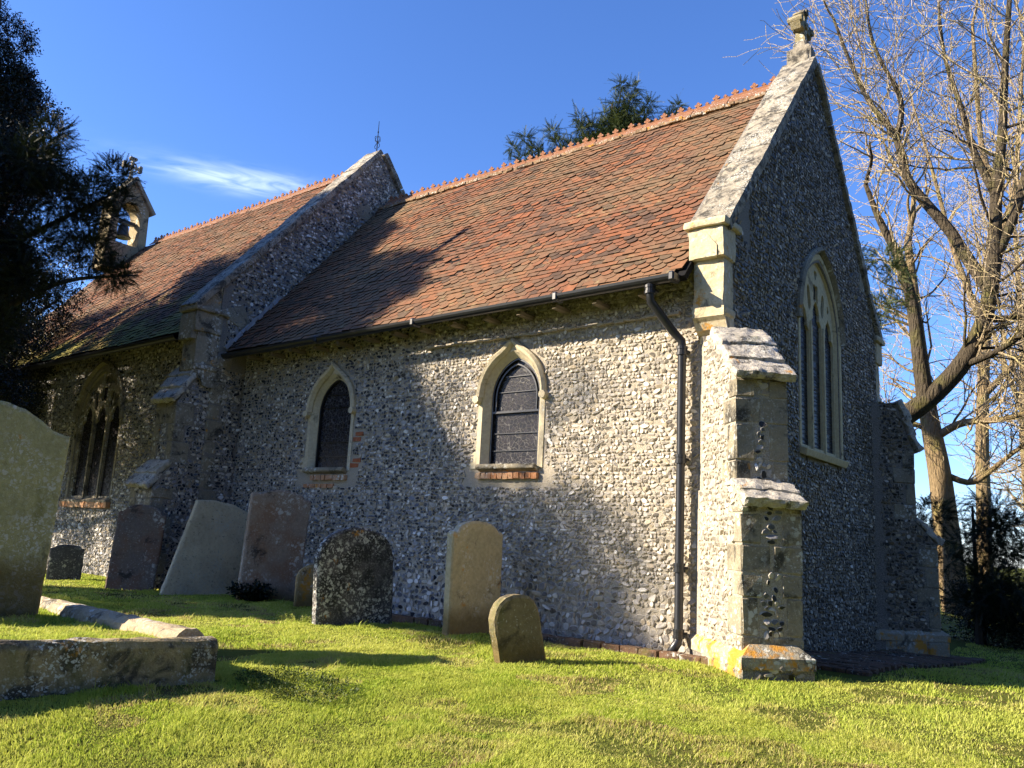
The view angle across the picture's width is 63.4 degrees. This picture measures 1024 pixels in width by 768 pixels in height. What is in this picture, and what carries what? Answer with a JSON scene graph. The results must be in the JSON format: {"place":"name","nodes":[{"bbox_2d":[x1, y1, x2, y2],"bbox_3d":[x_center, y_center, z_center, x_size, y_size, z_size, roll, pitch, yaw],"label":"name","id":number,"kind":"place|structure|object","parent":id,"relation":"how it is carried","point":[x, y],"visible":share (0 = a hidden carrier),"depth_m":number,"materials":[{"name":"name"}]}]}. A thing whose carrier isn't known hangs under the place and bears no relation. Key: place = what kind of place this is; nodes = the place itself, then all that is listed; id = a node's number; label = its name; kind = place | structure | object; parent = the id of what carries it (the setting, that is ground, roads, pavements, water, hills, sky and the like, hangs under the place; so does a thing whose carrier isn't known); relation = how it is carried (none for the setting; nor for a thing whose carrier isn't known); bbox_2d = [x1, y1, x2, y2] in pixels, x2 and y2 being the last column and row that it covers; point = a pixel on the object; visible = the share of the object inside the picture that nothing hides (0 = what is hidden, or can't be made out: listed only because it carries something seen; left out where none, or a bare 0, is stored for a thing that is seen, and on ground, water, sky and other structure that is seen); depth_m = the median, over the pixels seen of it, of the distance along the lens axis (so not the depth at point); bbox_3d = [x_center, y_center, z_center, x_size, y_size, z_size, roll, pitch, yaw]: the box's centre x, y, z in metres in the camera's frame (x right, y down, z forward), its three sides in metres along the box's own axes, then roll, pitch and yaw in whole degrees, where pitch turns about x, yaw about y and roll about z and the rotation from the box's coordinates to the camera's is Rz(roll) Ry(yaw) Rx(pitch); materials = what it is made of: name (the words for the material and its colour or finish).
{"place":"outdoors","nodes":[
{"label":"outdoors","id":0,"kind":"place"},
{"bbox_2d":[0,566,1023,767],"bbox_3d":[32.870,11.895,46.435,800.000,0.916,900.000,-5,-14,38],"label":"lawn","id":1,"kind":"structure","parent":0,"point":[227,653],"depth_m":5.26,"materials":[{"name":"plant"}]},
{"bbox_2d":[0,400,69,616],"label":"headstone","id":2,"kind":"object","parent":1,"relation":"on","point":[33,452],"visible":0.81,"depth_m":7.00,"materials":[{"name":"stone"}]},
{"bbox_2d":[0,86,95,415],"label":"evergreen tree","id":3,"kind":"object","parent":1,"relation":"on","point":[37,332],"visible":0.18,"depth_m":17.27,"materials":[{"name":"green plant"}]},
{"bbox_2d":[46,545,84,579],"bbox_3d":[-7.207,3.002,13.342,0.509,0.813,0.090,8,-12,-27],"label":"headstone","id":4,"kind":"object","parent":1,"relation":"on","point":[65,562],"visible":0.65,"depth_m":13.32,"materials":[{"name":"stone"}]},
{"bbox_2d":[0,0,148,421],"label":"evergreen tree","id":5,"kind":"object","parent":1,"relation":"on","point":[22,173],"visible":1,"depth_m":11.87,"materials":[{"name":"green plant"}]},
{"bbox_2d":[0,596,217,700],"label":"grave kerb","id":6,"kind":"structure","parent":1,"relation":"on","point":[174,654],"depth_m":5.27,"materials":[{"name":"stone"}]},
{"bbox_2d":[1,611,119,636],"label":"grave turf","id":7,"kind":"structure","parent":6,"relation":"in","point":[41,626],"depth_m":6.21,"materials":[{"name":"plant"}]},
{"bbox_2d":[105,504,166,590],"bbox_3d":[-5.544,2.531,12.174,0.732,1.505,0.100,6,-11,-14],"label":"headstone","id":8,"kind":"object","parent":1,"relation":"on","point":[136,548],"visible":0.73,"depth_m":12.15,"materials":[{"name":"grey stone"}]},
{"bbox_2d":[159,500,247,594],"bbox_3d":[-4.441,2.607,12.247,1.420,1.749,0.110,11,-14,-38],"label":"headstone","id":9,"kind":"object","parent":1,"relation":"on","point":[206,560],"visible":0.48,"depth_m":12.19,"materials":[{"name":"stone"}]},
{"bbox_2d":[226,578,277,601],"bbox_3d":[-3.545,2.821,11.296,0.783,0.356,0.636,-5,-14,38],"label":"box bush","id":10,"kind":"object","parent":1,"relation":"on","point":[257,592],"visible":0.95,"depth_m":11.15,"materials":[{"name":"green plant"}]},
{"bbox_2d":[236,490,310,601],"bbox_3d":[-3.329,2.377,11.567,0.916,1.786,0.110,10,-13,-34],"label":"headstone","id":11,"kind":"object","parent":1,"relation":"on","point":[274,543],"visible":0.73,"depth_m":11.54,"materials":[{"name":"grey stone"}]},
{"bbox_2d":[276,609,311,622],"bbox_3d":[-2.434,2.658,9.482,0.706,0.129,0.491,-5,-14,38],"label":"weed clump","id":12,"kind":"object","parent":1,"relation":"on","point":[287,616],"visible":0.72,"depth_m":9.43,"materials":[{"name":"green plant"}]},
{"bbox_2d":[232,661,362,704],"bbox_3d":[-1.465,2.042,5.670,1.078,0.156,0.706,-5,-14,38],"label":"weed clump","id":13,"kind":"object","parent":1,"relation":"on","point":[314,693],"visible":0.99,"depth_m":5.64,"materials":[{"name":"green plant"}]},
{"bbox_2d":[293,564,313,606],"bbox_3d":[-2.657,2.828,11.079,0.506,0.813,0.090,8,-12,-27],"label":"footstone","id":14,"kind":"object","parent":1,"relation":"on","point":[303,594],"visible":0.23,"depth_m":11.00,"materials":[{"name":"grey stone"}]},
{"bbox_2d":[312,527,392,624],"bbox_3d":[-1.816,2.350,9.547,1.022,1.377,0.120,11,-13,-36],"label":"headstone","id":15,"kind":"object","parent":1,"relation":"on","point":[353,575],"visible":0.66,"depth_m":9.49,"materials":[{"name":"black stone"}]},
{"bbox_2d":[442,521,502,635],"bbox_3d":[-0.435,2.308,9.362,0.110,1.498,0.806,-8,-15,44],"label":"headstone","id":16,"kind":"object","parent":1,"relation":"on","point":[472,591],"visible":0.66,"depth_m":9.29,"materials":[{"name":"yellow stone"}]},
{"bbox_2d":[1,9,950,682],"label":"church","id":17,"kind":"structure","parent":1,"relation":"on","point":[617,387],"depth_m":11.18,"materials":[{"name":"grey stone"}]},
{"bbox_2d":[60,360,124,502],"bbox_3d":[-7.823,0.916,15.812,1.960,2.770,0.396,-5,-14,38],"label":"window","id":18,"kind":"structure","parent":17,"relation":"in","point":[102,414],"depth_m":15.83,"materials":[{"name":"stone"}]},
{"bbox_2d":[300,362,356,487],"bbox_3d":[-2.698,0.625,12.522,1.207,1.903,0.350,-5,-14,38],"label":"window","id":19,"kind":"structure","parent":17,"relation":"in","point":[330,412],"depth_m":12.60,"materials":[{"name":"glass"}]},
{"bbox_2d":[470,337,549,478],"bbox_3d":[0.020,0.311,10.419,1.206,1.791,0.350,-5,-14,38],"label":"window","id":20,"kind":"structure","parent":17,"relation":"in","point":[512,393],"depth_m":10.46,"materials":[{"name":"glass"}]},
{"bbox_2d":[796,247,848,467],"bbox_3d":[4.001,-0.412,11.023,0.394,2.910,1.840,-5,-14,38],"label":"window","id":21,"kind":"structure","parent":17,"relation":"in","point":[817,340],"depth_m":11.08,"materials":[{"name":"stone"}]},
{"bbox_2d":[488,594,545,663],"bbox_3d":[0.066,2.306,7.306,0.600,0.878,0.130,9,-12,-30],"label":"footstone","id":22,"kind":"object","parent":1,"relation":"on","point":[515,632],"visible":0.62,"depth_m":7.24,"materials":[{"name":"grey stone"}]},
{"bbox_2d":[502,71,689,164],"bbox_3d":[1.923,-1.508,20.691,4.844,13.512,1.615,1,-11,8],"label":"yew tree","id":23,"kind":"object","parent":1,"relation":"on","point":[621,118],"visible":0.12,"depth_m":21.43,"materials":[{"name":"green plant"}]},
{"bbox_2d":[722,0,1023,423],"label":"bare tree","id":24,"kind":"object","parent":1,"relation":"on","point":[929,396],"visible":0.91,"depth_m":17.66,"materials":[{"name":"brown plant"}]},
{"bbox_2d":[861,238,923,402],"bbox_3d":[6.000,0.828,15.195,2.964,7.102,1.231,-5,-14,38],"label":"holly tree","id":25,"kind":"object","parent":1,"relation":"on","point":[898,266],"visible":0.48,"depth_m":15.04,"materials":[{"name":"green plant"}]},
{"bbox_2d":[843,0,1023,573],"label":"bare tree","id":26,"kind":"object","parent":1,"relation":"on","point":[981,143],"visible":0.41,"depth_m":25.67,"materials":[{"name":"brown plant"}]},
{"bbox_2d":[866,140,1023,617],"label":"bare tree","id":27,"kind":"object","parent":1,"relation":"on","point":[941,478],"visible":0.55,"depth_m":21.08,"materials":[{"name":"brown plant"}]},
{"bbox_2d":[883,79,1023,511],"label":"bare tree","id":28,"kind":"object","parent":1,"relation":"on","point":[1010,387],"visible":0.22,"depth_m":33.83,"materials":[{"name":"brown plant"}]},
{"bbox_2d":[916,478,1023,645],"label":"conifer","id":29,"kind":"object","parent":1,"relation":"on","point":[997,529],"visible":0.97,"depth_m":14.15,"materials":[{"name":"green plant"}]},
{"bbox_2d":[921,180,1023,526],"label":"bare tree","id":30,"kind":"object","parent":1,"relation":"on","point":[992,340],"visible":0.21,"depth_m":31.09,"materials":[{"name":"brown plant"}]},
{"bbox_2d":[939,566,1023,648],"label":"hedge bush","id":31,"kind":"object","parent":1,"relation":"on","point":[987,630],"visible":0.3,"depth_m":14.50,"materials":[{"name":"green plant"}]},
{"bbox_2d":[947,118,1023,524],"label":"bare tree","id":32,"kind":"object","parent":1,"relation":"on","point":[1002,331],"visible":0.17,"depth_m":29.38,"materials":[{"name":"brown plant"}]},
{"bbox_2d":[947,99,1023,384],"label":"bare tree","id":33,"kind":"object","parent":1,"relation":"on","point":[1006,205],"visible":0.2,"depth_m":28.41,"materials":[{"name":"brown plant"}]},
{"bbox_2d":[967,562,1023,650],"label":"hedge bush","id":34,"kind":"object","parent":1,"relation":"on","point":[1018,632],"visible":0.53,"depth_m":14.10,"materials":[{"name":"green plant"}]},
{"bbox_2d":[0,0,1023,567],"label":"sky","id":35,"kind":"structure","parent":0,"point":[223,106],"materials":[{"name":"blue"}]},
{"bbox_2d":[293,601,985,676],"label":"brick paving","id":36,"kind":"structure","parent":0,"point":[867,663],"depth_m":8.73,"materials":[{"name":"brown brick"}]}
]}

